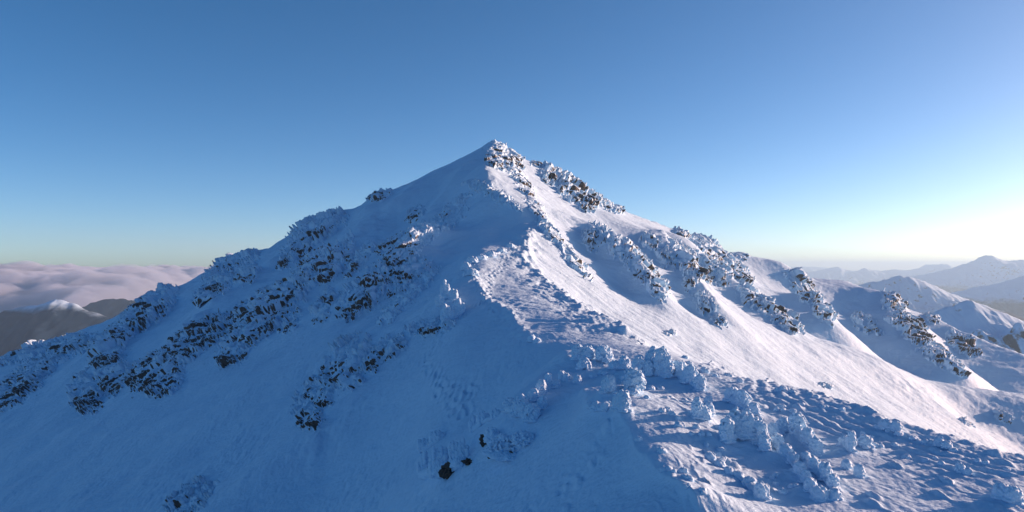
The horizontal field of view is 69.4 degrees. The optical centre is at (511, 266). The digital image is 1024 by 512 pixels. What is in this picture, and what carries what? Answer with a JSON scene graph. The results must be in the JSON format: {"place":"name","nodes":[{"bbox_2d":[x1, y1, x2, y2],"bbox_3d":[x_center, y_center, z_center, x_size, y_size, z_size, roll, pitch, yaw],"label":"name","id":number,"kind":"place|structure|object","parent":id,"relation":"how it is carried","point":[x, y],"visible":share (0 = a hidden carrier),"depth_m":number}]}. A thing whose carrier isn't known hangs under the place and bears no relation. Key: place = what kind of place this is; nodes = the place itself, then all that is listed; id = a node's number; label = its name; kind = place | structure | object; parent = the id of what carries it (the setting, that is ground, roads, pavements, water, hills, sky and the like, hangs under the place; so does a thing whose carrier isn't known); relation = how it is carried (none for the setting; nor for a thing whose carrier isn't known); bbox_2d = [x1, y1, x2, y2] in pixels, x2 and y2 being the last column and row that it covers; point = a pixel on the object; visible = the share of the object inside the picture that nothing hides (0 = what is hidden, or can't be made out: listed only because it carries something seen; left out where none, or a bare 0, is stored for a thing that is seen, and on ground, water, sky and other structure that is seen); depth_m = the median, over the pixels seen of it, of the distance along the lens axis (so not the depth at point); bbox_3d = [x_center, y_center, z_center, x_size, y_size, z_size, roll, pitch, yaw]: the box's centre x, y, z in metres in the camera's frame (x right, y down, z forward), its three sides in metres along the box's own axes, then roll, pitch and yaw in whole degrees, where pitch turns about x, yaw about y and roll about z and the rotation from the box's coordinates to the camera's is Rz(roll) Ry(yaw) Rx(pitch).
{"place":"outdoors","nodes":[
{"label":"outdoors","id":0,"kind":"place"},
{"bbox_2d":[0,299,110,355],"bbox_3d":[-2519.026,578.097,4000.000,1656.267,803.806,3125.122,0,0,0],"label":"sun tipped peak","id":1,"kind":"structure","parent":0,"point":[52,319],"depth_m":3836.15},
{"bbox_2d":[82,298,135,317],"bbox_3d":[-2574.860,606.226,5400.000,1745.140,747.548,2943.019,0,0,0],"label":"cloudy ridge","id":2,"kind":"structure","parent":0,"point":[111,308],"depth_m":5311.97},
{"bbox_2d":[0,142,1023,511],"bbox_3d":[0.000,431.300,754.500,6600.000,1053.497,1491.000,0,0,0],"label":"mountain slope","id":3,"kind":"structure","parent":0,"point":[242,438],"depth_m":196.08},
{"bbox_2d":[0,355,51,412],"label":"rock outcrop","id":4,"kind":"object","parent":3,"relation":"on","point":[13,391],"visible":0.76,"depth_m":416.20},
{"bbox_2d":[0,334,65,367],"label":"rock outcrop","id":5,"kind":"object","parent":3,"relation":"on","point":[30,349],"visible":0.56,"depth_m":594.80},
{"bbox_2d":[14,353,69,381],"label":"rock outcrop","id":6,"kind":"object","parent":3,"relation":"on","point":[49,364],"visible":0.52,"depth_m":448.32},
{"bbox_2d":[43,330,97,357],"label":"rock outcrop","id":7,"kind":"object","parent":3,"relation":"on","point":[72,344],"visible":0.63,"depth_m":493.38},
{"bbox_2d":[64,355,133,415],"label":"rock outcrop","id":8,"kind":"object","parent":3,"relation":"on","point":[85,392],"visible":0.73,"depth_m":326.74},
{"bbox_2d":[83,312,135,369],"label":"rock outcrop","id":9,"kind":"object","parent":3,"relation":"on","point":[108,343],"visible":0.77,"depth_m":388.83},
{"bbox_2d":[117,282,178,332],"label":"rock outcrop","id":10,"kind":"object","parent":3,"relation":"on","point":[147,308],"visible":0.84,"depth_m":470.50},
{"bbox_2d":[124,344,195,400],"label":"rock outcrop","id":11,"kind":"object","parent":3,"relation":"on","point":[155,376],"visible":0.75,"depth_m":288.89},
{"bbox_2d":[162,474,219,511],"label":"rock outcrop","id":12,"kind":"object","parent":3,"relation":"on","point":[195,495],"visible":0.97,"depth_m":163.75},
{"bbox_2d":[161,308,229,364],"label":"rock outcrop","id":13,"kind":"object","parent":3,"relation":"on","point":[194,337],"visible":0.7,"depth_m":314.94},
{"bbox_2d":[191,265,232,308],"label":"rock outcrop","id":14,"kind":"object","parent":3,"relation":"on","point":[217,282],"visible":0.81,"depth_m":462.31},
{"bbox_2d":[210,248,260,271],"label":"rock outcrop","id":15,"kind":"object","parent":3,"relation":"on","point":[229,261],"visible":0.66,"depth_m":538.56},
{"bbox_2d":[213,312,268,369],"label":"rock outcrop","id":16,"kind":"object","parent":3,"relation":"on","point":[233,348],"visible":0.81,"depth_m":279.68},
{"bbox_2d":[229,257,261,286],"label":"rock outcrop","id":17,"kind":"object","parent":3,"relation":"on","point":[246,273],"visible":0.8,"depth_m":424.96},
{"bbox_2d":[219,258,317,339],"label":"rock outcrop","id":18,"kind":"object","parent":3,"relation":"on","point":[272,303],"visible":0.73,"depth_m":310.33},
{"bbox_2d":[275,240,301,270],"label":"rock outcrop","id":19,"kind":"object","parent":3,"relation":"on","point":[288,257],"visible":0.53,"depth_m":436.47},
{"bbox_2d":[277,318,299,334],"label":"rock outcrop","id":20,"kind":"object","parent":3,"relation":"on","point":[291,326],"visible":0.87,"depth_m":273.77},
{"bbox_2d":[279,255,314,288],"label":"rock outcrop","id":21,"kind":"object","parent":3,"relation":"on","point":[308,264],"visible":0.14,"depth_m":342.29},
{"bbox_2d":[289,370,338,434],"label":"rock outcrop","id":22,"kind":"object","parent":3,"relation":"on","point":[312,401],"visible":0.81,"depth_m":186.48},
{"bbox_2d":[285,206,348,259],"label":"rock outcrop","id":23,"kind":"object","parent":3,"relation":"on","point":[309,232],"visible":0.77,"depth_m":474.22},
{"bbox_2d":[298,238,349,286],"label":"rock outcrop","id":24,"kind":"object","parent":3,"relation":"on","point":[328,258],"visible":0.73,"depth_m":337.14},
{"bbox_2d":[308,284,339,325],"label":"rock outcrop","id":25,"kind":"object","parent":3,"relation":"on","point":[319,308],"visible":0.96,"depth_m":272.04},
{"bbox_2d":[313,331,372,391],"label":"rock outcrop","id":26,"kind":"object","parent":3,"relation":"on","point":[341,368],"visible":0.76,"depth_m":197.03},
{"bbox_2d":[339,228,355,268],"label":"rock outcrop","id":27,"kind":"object","parent":3,"relation":"on","point":[349,241],"visible":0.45,"depth_m":369.95},
{"bbox_2d":[341,240,376,280],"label":"rock outcrop","id":28,"kind":"object","parent":3,"relation":"on","point":[362,256],"visible":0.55,"depth_m":327.31},
{"bbox_2d":[332,258,393,322],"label":"rock outcrop","id":29,"kind":"object","parent":3,"relation":"on","point":[369,286],"visible":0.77,"depth_m":265.94},
{"bbox_2d":[365,188,392,202],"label":"rock outcrop","id":30,"kind":"object","parent":3,"relation":"on","point":[380,195],"visible":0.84,"depth_m":495.98},
{"bbox_2d":[359,331,410,374],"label":"rock outcrop","id":31,"kind":"object","parent":3,"relation":"on","point":[381,353],"visible":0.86,"depth_m":191.68},
{"bbox_2d":[386,279,411,299],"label":"rock outcrop","id":32,"kind":"object","parent":3,"relation":"on","point":[393,291],"visible":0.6,"depth_m":263.38},
{"bbox_2d":[368,223,433,266],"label":"rock outcrop","id":33,"kind":"object","parent":3,"relation":"on","point":[397,248],"visible":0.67,"depth_m":329.96},
{"bbox_2d":[379,254,438,287],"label":"rock outcrop","id":34,"kind":"object","parent":3,"relation":"on","point":[412,268],"visible":0.57,"depth_m":281.78},
{"bbox_2d":[376,265,445,327],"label":"rock outcrop","id":35,"kind":"object","parent":3,"relation":"on","point":[391,311],"visible":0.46,"depth_m":247.96},
{"bbox_2d":[404,203,426,223],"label":"rock outcrop","id":36,"kind":"object","parent":3,"relation":"on","point":[415,214],"visible":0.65,"depth_m":423.10},
{"bbox_2d":[403,316,455,338],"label":"rock outcrop","id":37,"kind":"object","parent":3,"relation":"on","point":[434,325],"visible":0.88,"depth_m":193.63},
{"bbox_2d":[416,430,444,453],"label":"rime curtain","id":38,"kind":"object","parent":3,"relation":"on","point":[424,444],"visible":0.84,"depth_m":128.54},
{"bbox_2d":[405,205,468,241],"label":"rock outcrop","id":39,"kind":"object","parent":3,"relation":"on","point":[443,223],"visible":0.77,"depth_m":368.33},
{"bbox_2d":[416,438,471,480],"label":"rime curtain","id":40,"kind":"object","parent":3,"relation":"on","point":[439,462],"visible":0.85,"depth_m":102.22},
{"bbox_2d":[434,279,457,306],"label":"rime curtain","id":41,"kind":"object","parent":3,"relation":"on","point":[447,292],"visible":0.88,"depth_m":206.59},
{"bbox_2d":[440,298,465,319],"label":"rime curtain","id":42,"kind":"object","parent":3,"relation":"on","point":[457,310],"visible":0.81,"depth_m":198.15},
{"bbox_2d":[435,191,472,218],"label":"rock outcrop","id":43,"kind":"object","parent":3,"relation":"on","point":[457,202],"visible":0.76,"depth_m":394.87},
{"bbox_2d":[460,262,478,276],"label":"rime boulder","id":44,"kind":"object","parent":3,"relation":"on","point":[466,266],"visible":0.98,"depth_m":232.44},
{"bbox_2d":[468,408,500,432],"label":"rime curtain","id":45,"kind":"object","parent":3,"relation":"on","point":[481,418],"visible":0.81,"depth_m":117.95},
{"bbox_2d":[465,243,515,263],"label":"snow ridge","id":46,"kind":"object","parent":3,"relation":"on","point":[473,260],"visible":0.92,"depth_m":265.70},
{"bbox_2d":[461,178,522,212],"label":"rock outcrop","id":47,"kind":"object","parent":3,"relation":"on","point":[499,197],"visible":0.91,"depth_m":380.54},
{"bbox_2d":[482,139,525,171],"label":"summit crag","id":48,"kind":"structure","parent":3,"relation":"on","point":[497,156],"depth_m":494.01},
{"bbox_2d":[479,427,534,461],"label":"rime boulder","id":49,"kind":"object","parent":3,"relation":"on","point":[502,447],"visible":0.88,"depth_m":92.66},
{"bbox_2d":[500,394,540,422],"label":"rime boulder","id":50,"kind":"object","parent":3,"relation":"on","point":[523,408],"visible":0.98,"depth_m":99.33},
{"bbox_2d":[506,166,546,222],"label":"rock outcrop","id":51,"kind":"object","parent":3,"relation":"on","point":[525,186],"visible":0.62,"depth_m":406.47},
{"bbox_2d":[526,334,540,343],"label":"rime boulder","id":52,"kind":"object","parent":3,"relation":"on","point":[532,338],"visible":1,"depth_m":145.91},
{"bbox_2d":[537,395,547,409],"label":"rime boulder","id":53,"kind":"object","parent":3,"relation":"on","point":[542,402],"visible":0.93,"depth_m":99.34},
{"bbox_2d":[527,373,560,401],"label":"rime boulder","id":54,"kind":"object","parent":3,"relation":"on","point":[545,384],"visible":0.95,"depth_m":103.78},
{"bbox_2d":[538,160,562,185],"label":"rock outcrop","id":55,"kind":"object","parent":3,"relation":"on","point":[546,173],"visible":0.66,"depth_m":525.18},
{"bbox_2d":[532,214,592,281],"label":"rock outcrop","id":56,"kind":"object","parent":3,"relation":"on","point":[568,253],"visible":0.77,"depth_m":322.02},
{"bbox_2d":[558,370,570,380],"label":"rime boulder","id":57,"kind":"object","parent":3,"relation":"on","point":[563,375],"visible":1,"depth_m":108.21},
{"bbox_2d":[549,170,602,213],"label":"rock outcrop","id":58,"kind":"object","parent":3,"relation":"on","point":[580,194],"visible":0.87,"depth_m":510.96},
{"bbox_2d":[573,374,581,383],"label":"rime boulder","id":59,"kind":"object","parent":3,"relation":"on","point":[577,378],"visible":1,"depth_m":105.75},
{"bbox_2d":[570,343,594,360],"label":"rime boulder","id":60,"kind":"object","parent":3,"relation":"on","point":[578,351],"visible":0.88,"depth_m":115.93},
{"bbox_2d":[575,357,591,370],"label":"rime boulder","id":61,"kind":"object","parent":3,"relation":"on","point":[583,363],"visible":0.98,"depth_m":112.08},
{"bbox_2d":[585,401,611,411],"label":"rime boulder","id":62,"kind":"object","parent":3,"relation":"on","point":[598,406],"visible":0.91,"depth_m":81.07},
{"bbox_2d":[595,345,615,363],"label":"rime boulder","id":63,"kind":"object","parent":3,"relation":"on","point":[604,354],"visible":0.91,"depth_m":114.58},
{"bbox_2d":[598,375,618,393],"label":"rime boulder","id":64,"kind":"object","parent":3,"relation":"on","point":[608,384],"visible":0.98,"depth_m":83.83},
{"bbox_2d":[579,219,643,266],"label":"rock outcrop","id":65,"kind":"object","parent":3,"relation":"on","point":[595,238],"visible":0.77,"depth_m":368.01},
{"bbox_2d":[599,198,625,214],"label":"rock outcrop","id":66,"kind":"object","parent":3,"relation":"on","point":[608,205],"visible":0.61,"depth_m":538.40},
{"bbox_2d":[608,355,630,369],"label":"rime boulder","id":67,"kind":"object","parent":3,"relation":"on","point":[623,362],"visible":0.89,"depth_m":108.62},
{"bbox_2d":[610,389,632,412],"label":"rime boulder","id":68,"kind":"object","parent":3,"relation":"on","point":[621,401],"visible":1,"depth_m":75.10},
{"bbox_2d":[618,367,646,394],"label":"rime boulder","id":69,"kind":"object","parent":3,"relation":"on","point":[633,381],"visible":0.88,"depth_m":84.17},
{"bbox_2d":[631,355,653,376],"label":"rime boulder","id":70,"kind":"object","parent":3,"relation":"on","point":[646,368],"visible":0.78,"depth_m":101.04},
{"bbox_2d":[623,250,670,303],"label":"rock outcrop","id":71,"kind":"object","parent":3,"relation":"on","point":[646,272],"visible":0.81,"depth_m":330.88},
{"bbox_2d":[638,230,676,269],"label":"rock outcrop","id":72,"kind":"object","parent":3,"relation":"on","point":[650,241],"visible":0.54,"depth_m":429.40},
{"bbox_2d":[644,346,674,378],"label":"rime boulder","id":73,"kind":"object","parent":3,"relation":"on","point":[660,358],"visible":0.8,"depth_m":100.69},
{"bbox_2d":[663,328,676,335],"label":"rock outcrop","id":74,"kind":"object","parent":3,"relation":"on","point":[671,332],"visible":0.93,"depth_m":281.99},
{"bbox_2d":[671,226,689,238],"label":"rock outcrop","id":75,"kind":"object","parent":3,"relation":"on","point":[678,230],"visible":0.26,"depth_m":615.31},
{"bbox_2d":[658,234,712,285],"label":"rock outcrop","id":76,"kind":"object","parent":3,"relation":"on","point":[687,256],"visible":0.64,"depth_m":420.32},
{"bbox_2d":[672,360,705,390],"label":"rime boulder","id":77,"kind":"object","parent":3,"relation":"on","point":[691,375],"visible":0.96,"depth_m":97.67},
{"bbox_2d":[681,267,702,292],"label":"rock outcrop","id":78,"kind":"object","parent":3,"relation":"on","point":[690,282],"visible":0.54,"depth_m":373.23},
{"bbox_2d":[691,396,714,420],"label":"rime boulder","id":79,"kind":"object","parent":3,"relation":"on","point":[699,410],"visible":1,"depth_m":75.21},
{"bbox_2d":[691,289,728,329],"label":"rock outcrop","id":80,"kind":"object","parent":3,"relation":"on","point":[707,305],"visible":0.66,"depth_m":336.13},
{"bbox_2d":[708,258,733,287],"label":"rock outcrop","id":81,"kind":"object","parent":3,"relation":"on","point":[719,273],"visible":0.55,"depth_m":453.83},
{"bbox_2d":[688,232,755,284],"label":"rock outcrop","id":82,"kind":"object","parent":3,"relation":"on","point":[709,247],"visible":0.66,"depth_m":644.24},
{"bbox_2d":[704,452,771,499],"bbox_3d":[18.785,17.250,61.477,2.019,1.814,9.310,0,0,-12],"label":"rime boulder","id":83,"kind":"object","parent":3,"relation":"on","point":[760,489],"visible":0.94,"depth_m":60.16},
{"bbox_2d":[730,252,749,261],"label":"rock outcrop","id":84,"kind":"object","parent":3,"relation":"on","point":[741,255],"visible":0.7,"depth_m":746.68},
{"bbox_2d":[722,386,761,415],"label":"rime boulder","id":85,"kind":"object","parent":3,"relation":"on","point":[740,399],"visible":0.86,"depth_m":84.76},
{"bbox_2d":[718,407,771,451],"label":"rime boulder","id":86,"kind":"object","parent":3,"relation":"on","point":[735,424],"visible":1,"depth_m":70.33},
{"bbox_2d":[733,282,768,309],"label":"rock outcrop","id":87,"kind":"object","parent":3,"relation":"on","point":[749,293],"visible":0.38,"depth_m":425.12},
{"bbox_2d":[753,293,805,335],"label":"rock outcrop","id":88,"kind":"object","parent":3,"relation":"on","point":[786,320],"visible":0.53,"depth_m":406.30},
{"bbox_2d":[776,416,788,435],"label":"rime boulder","id":89,"kind":"object","parent":3,"relation":"on","point":[782,422],"visible":0.71,"depth_m":74.14},
{"bbox_2d":[767,422,830,501],"bbox_3d":[25.061,16.946,65.669,2.076,3.184,16.125,0,0,6],"label":"rime boulder","id":90,"kind":"object","parent":3,"relation":"on","point":[820,493],"visible":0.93,"depth_m":63.25},
{"bbox_2d":[782,267,823,308],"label":"rock outcrop","id":91,"kind":"object","parent":3,"relation":"on","point":[802,286],"visible":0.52,"depth_m":726.60},
{"bbox_2d":[784,412,824,456],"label":"rime boulder","id":92,"kind":"object","parent":3,"relation":"on","point":[805,435],"visible":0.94,"depth_m":71.58},
{"bbox_2d":[799,451,842,500],"bbox_3d":[26.352,17.415,62.922,1.906,2.147,10.314,0,0,6],"label":"rime boulder","id":93,"kind":"object","parent":3,"relation":"on","point":[820,469],"visible":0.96,"depth_m":62.38},
{"bbox_2d":[808,300,838,328],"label":"rock outcrop","id":94,"kind":"object","parent":3,"relation":"on","point":[826,313],"visible":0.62,"depth_m":605.22},
{"bbox_2d":[818,381,833,388],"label":"rock outcrop","id":95,"kind":"object","parent":3,"relation":"on","point":[827,385],"visible":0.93,"depth_m":322.82},
{"bbox_2d":[840,458,852,469],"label":"rime boulder","id":96,"kind":"object","parent":3,"relation":"on","point":[846,463],"visible":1,"depth_m":66.12},
{"bbox_2d":[836,430,857,452],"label":"rime boulder","id":97,"kind":"object","parent":3,"relation":"on","point":[848,442],"visible":1,"depth_m":70.28},
{"bbox_2d":[853,463,865,478],"bbox_3d":[30.216,17.745,64.315,1.088,1.270,1.040,0,0,19],"label":"rime boulder","id":98,"kind":"object","parent":3,"relation":"on","point":[859,471],"visible":1,"depth_m":64.04},
{"bbox_2d":[857,434,875,448],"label":"rime boulder","id":99,"kind":"object","parent":3,"relation":"on","point":[864,441],"visible":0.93,"depth_m":72.33},
{"bbox_2d":[850,310,883,337],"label":"rock outcrop","id":100,"kind":"object","parent":3,"relation":"on","point":[867,324],"visible":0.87,"depth_m":724.91},
{"bbox_2d":[876,418,902,431],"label":"rime boulder","id":101,"kind":"object","parent":3,"relation":"on","point":[892,426],"visible":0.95,"depth_m":77.20},
{"bbox_2d":[879,287,908,311],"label":"rock outcrop","id":102,"kind":"object","parent":3,"relation":"on","point":[893,299],"visible":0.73,"depth_m":790.80},
{"bbox_2d":[883,304,936,345],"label":"rock outcrop","id":103,"kind":"object","parent":3,"relation":"on","point":[914,328],"visible":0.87,"depth_m":704.73},
{"bbox_2d":[923,311,940,324],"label":"rock outcrop","id":104,"kind":"object","parent":3,"relation":"on","point":[931,318],"visible":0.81,"depth_m":860.52},
{"bbox_2d":[914,338,971,378],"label":"rock outcrop","id":105,"kind":"object","parent":3,"relation":"on","point":[935,352],"visible":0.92,"depth_m":614.67},
{"bbox_2d":[933,436,952,448],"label":"rime boulder","id":106,"kind":"object","parent":3,"relation":"on","point":[942,443],"visible":0.96,"depth_m":72.15},
{"bbox_2d":[941,328,982,358],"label":"rock outcrop","id":107,"kind":"object","parent":3,"relation":"on","point":[961,344],"visible":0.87,"depth_m":768.67},
{"bbox_2d":[954,462,972,475],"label":"rime boulder","id":108,"kind":"object","parent":3,"relation":"on","point":[960,468],"visible":1,"depth_m":65.03},
{"bbox_2d":[958,416,975,427],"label":"rock outcrop","id":109,"kind":"object","parent":3,"relation":"on","point":[964,420],"visible":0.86,"depth_m":386.45},
{"bbox_2d":[992,408,1013,424],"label":"rock outcrop","id":110,"kind":"object","parent":3,"relation":"on","point":[1002,416],"visible":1,"depth_m":420.73},
{"bbox_2d":[991,481,1023,502],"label":"rime boulder","id":111,"kind":"object","parent":3,"relation":"on","point":[1005,492],"visible":1,"depth_m":56.86},
{"bbox_2d":[0,0,1023,312],"label":"sky","id":112,"kind":"structure","parent":0,"point":[144,144]},
{"bbox_2d":[790,267,851,272],"bbox_3d":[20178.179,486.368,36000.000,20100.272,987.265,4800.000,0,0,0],"label":"pale ridge","id":113,"kind":"structure","parent":0,"point":[808,269],"depth_m":35783.82},
{"bbox_2d":[807,264,953,284],"bbox_3d":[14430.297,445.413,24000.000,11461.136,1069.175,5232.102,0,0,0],"label":"peaks","id":114,"kind":"object","parent":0,"point":[862,276],"visible":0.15,"depth_m":23693.97},
{"bbox_2d":[858,275,1023,320],"bbox_3d":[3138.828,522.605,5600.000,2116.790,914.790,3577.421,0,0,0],"label":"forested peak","id":115,"kind":"structure","parent":0,"point":[920,296],"depth_m":5452.57},
{"bbox_2d":[912,255,1023,292],"bbox_3d":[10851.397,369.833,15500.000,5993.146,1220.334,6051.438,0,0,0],"label":"broad range","id":116,"kind":"structure","parent":0,"point":[986,270],"depth_m":15055.98},
{"bbox_2d":[934,300,1023,353],"bbox_3d":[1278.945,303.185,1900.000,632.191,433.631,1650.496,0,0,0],"label":"hill","id":117,"kind":"structure","parent":0,"point":[1002,329],"depth_m":1839.51},
{"bbox_2d":[951,276,1023,317],"bbox_3d":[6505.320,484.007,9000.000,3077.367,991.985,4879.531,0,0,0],"label":"long slope","id":118,"kind":"structure","parent":0,"point":[1007,296],"depth_m":8703.39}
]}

